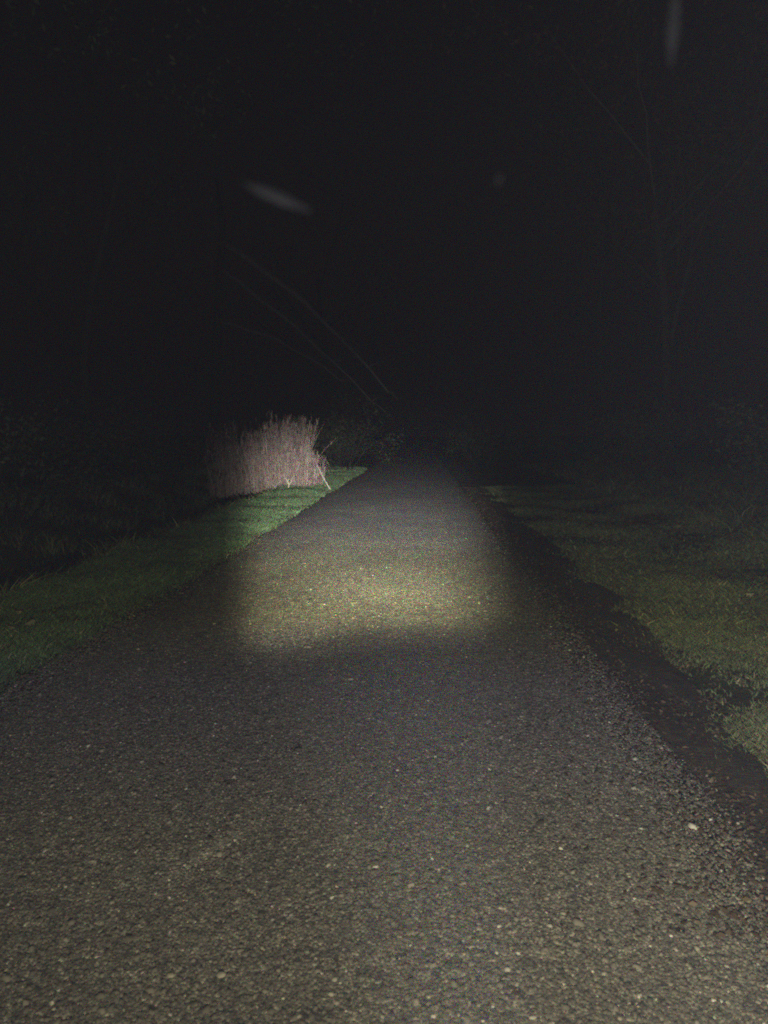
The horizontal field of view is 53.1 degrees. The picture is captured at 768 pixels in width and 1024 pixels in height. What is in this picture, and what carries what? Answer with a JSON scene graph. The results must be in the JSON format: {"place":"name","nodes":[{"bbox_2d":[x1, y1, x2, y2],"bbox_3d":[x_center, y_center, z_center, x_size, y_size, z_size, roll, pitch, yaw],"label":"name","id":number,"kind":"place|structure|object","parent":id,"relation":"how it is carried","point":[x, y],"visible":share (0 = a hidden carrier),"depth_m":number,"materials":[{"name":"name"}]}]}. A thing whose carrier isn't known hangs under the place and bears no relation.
{"place":"outdoors","nodes":[
{"label":"outdoors","id":0,"kind":"place"},
{"bbox_2d":[0,466,366,701],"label":"grass","id":1,"kind":"structure","parent":0,"point":[131,561],"depth_m":7.81,"materials":[{"name":"green plant"}]},
{"bbox_2d":[24,619,34,625],"bbox_3d":[-2.705,0.844,5.860,0.138,0.026,0.070,9,28,32],"label":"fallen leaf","id":2,"kind":"object","parent":1,"relation":"on","point":[30,622],"visible":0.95,"depth_m":5.85,"materials":[{"name":"brown plant"}]},
{"bbox_2d":[0,441,767,1023],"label":"road","id":3,"kind":"structure","parent":0,"point":[386,505],"depth_m":3.38,"materials":[{"name":"grey asphalt"}]},
{"bbox_2d":[167,972,174,977],"bbox_3d":[-0.584,1.269,2.107,0.018,0.007,0.020,-4,7,-36],"label":"pebble","id":4,"kind":"object","parent":3,"relation":"on","point":[171,975],"visible":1,"depth_m":2.10,"materials":[{"name":"stone"}]},
{"bbox_2d":[217,971,225,977],"bbox_3d":[-0.445,1.268,2.107,0.025,0.011,0.025,-1,6,-9],"label":"pebble","id":5,"kind":"object","parent":3,"relation":"on","point":[221,974],"visible":1,"depth_m":2.10,"materials":[{"name":"stone"}]},
{"bbox_2d":[0,436,767,916],"bbox_3d":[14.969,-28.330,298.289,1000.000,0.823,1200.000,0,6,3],"label":"ground","id":6,"kind":"structure","parent":0,"point":[492,472],"depth_m":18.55,"materials":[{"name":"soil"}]},
{"bbox_2d":[0,415,59,495],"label":"bush","id":7,"kind":"object","parent":6,"relation":"on","point":[23,468],"visible":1,"depth_m":9.84,"materials":[{"name":"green plant"}]},
{"bbox_2d":[0,387,112,533],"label":"bush","id":8,"kind":"object","parent":6,"relation":"on","point":[43,486],"visible":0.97,"depth_m":13.29,"materials":[{"name":"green plant"}]},
{"bbox_2d":[0,398,157,502],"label":"bush","id":9,"kind":"object","parent":6,"relation":"on","point":[97,447],"visible":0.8,"depth_m":16.35,"materials":[{"name":"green plant"}]},
{"bbox_2d":[0,0,424,473],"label":"tree","id":10,"kind":"object","parent":6,"relation":"on","point":[82,353],"visible":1,"depth_m":22.41,"materials":[{"name":"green plant"}]},
{"bbox_2d":[195,422,272,503],"bbox_3d":[-4.346,-1.343,22.321,2.615,2.699,2.042,4,7,35],"label":"reed clump","id":11,"kind":"object","parent":6,"relation":"on","point":[238,486],"visible":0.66,"depth_m":22.18,"materials":[{"name":"beige plant"}]},
{"bbox_2d":[216,416,322,474],"bbox_3d":[-3.892,-1.975,26.703,3.696,2.927,2.402,0,6,3],"label":"reed clump","id":12,"kind":"object","parent":6,"relation":"on","point":[281,437],"visible":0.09,"depth_m":26.45,"materials":[{"name":"beige plant"}]},
{"bbox_2d":[216,410,331,499],"bbox_3d":[-2.756,-1.461,21.442,2.986,2.756,2.477,-4,7,-37],"label":"reed clump","id":13,"kind":"object","parent":6,"relation":"on","point":[270,472],"visible":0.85,"depth_m":20.98,"materials":[{"name":"beige plant"}]},
{"bbox_2d":[209,177,395,465],"bbox_3d":[-3.150,-7.155,29.742,7.524,11.210,1.732,0,6,3],"label":"dead tree","id":14,"kind":"object","parent":6,"relation":"on","point":[214,415],"visible":0.98,"depth_m":29.56,"materials":[{"name":"brown wood"}]},
{"bbox_2d":[203,150,403,465],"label":"tree","id":15,"kind":"object","parent":6,"relation":"on","point":[327,375],"visible":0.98,"depth_m":48.80,"materials":[{"name":"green plant"}]},
{"bbox_2d":[306,449,331,484],"bbox_3d":[-2.055,-1.206,22.004,1.127,1.398,1.308,0,6,3],"label":"reed clump","id":16,"kind":"object","parent":6,"relation":"on","point":[313,472],"visible":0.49,"depth_m":21.96,"materials":[{"name":"beige plant"}]},
{"bbox_2d":[305,422,383,466],"bbox_3d":[-2.015,-3.208,36.223,3.924,2.440,3.758,4,7,34],"label":"bush","id":17,"kind":"object","parent":6,"relation":"on","point":[344,447],"visible":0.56,"depth_m":36.30,"materials":[{"name":"green plant"}]},
{"bbox_2d":[293,385,409,470],"bbox_3d":[-1.394,-3.240,30.307,4.890,3.433,4.497,0,6,3],"label":"bush","id":18,"kind":"object","parent":6,"relation":"on","point":[327,443],"visible":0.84,"depth_m":30.38,"materials":[{"name":"green plant"}]},
{"bbox_2d":[394,441,767,907],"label":"dirt shoulder","id":19,"kind":"object","parent":6,"relation":"on","point":[752,773],"visible":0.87,"depth_m":4.78},
{"bbox_2d":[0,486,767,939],"bbox_3d":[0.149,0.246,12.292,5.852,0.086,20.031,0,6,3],"label":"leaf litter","id":20,"kind":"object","parent":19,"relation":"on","point":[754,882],"visible":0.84,"depth_m":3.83,"materials":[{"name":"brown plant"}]},
{"bbox_2d":[413,0,767,479],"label":"tree","id":21,"kind":"object","parent":6,"relation":"on","point":[667,333],"visible":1,"depth_m":22.44,"materials":[{"name":"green plant"}]},
{"bbox_2d":[469,37,751,463],"bbox_3d":[8.832,-11.087,34.709,12.320,17.977,9.463,-4,7,-35],"label":"tree","id":22,"kind":"object","parent":6,"relation":"on","point":[602,371],"visible":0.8,"depth_m":33.48,"materials":[{"name":"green plant"}]},
{"bbox_2d":[562,394,742,488],"bbox_3d":[6.943,-1.838,20.002,4.034,2.593,3.568,-2,6,-17],"label":"bush","id":23,"kind":"object","parent":6,"relation":"on","point":[631,451],"visible":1,"depth_m":19.91,"materials":[{"name":"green plant"}]},
{"bbox_2d":[706,396,767,495],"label":"bush","id":24,"kind":"object","parent":6,"relation":"on","point":[757,464],"visible":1,"depth_m":14.81,"materials":[{"name":"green plant"}]},
{"bbox_2d":[0,523,767,1023],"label":"stone chippings","id":25,"kind":"object","parent":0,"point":[350,941],"visible":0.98,"depth_m":2.83,"materials":[{"name":"grey gravel"}]},
{"bbox_2d":[0,0,767,435],"label":"sky","id":26,"kind":"structure","parent":0,"point":[498,324],"materials":[{"name":"black"}]},
{"bbox_2d":[480,482,767,807],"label":"grass","id":27,"kind":"structure","parent":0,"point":[684,583],"depth_m":8.20,"materials":[{"name":"green plant"}]}
]}

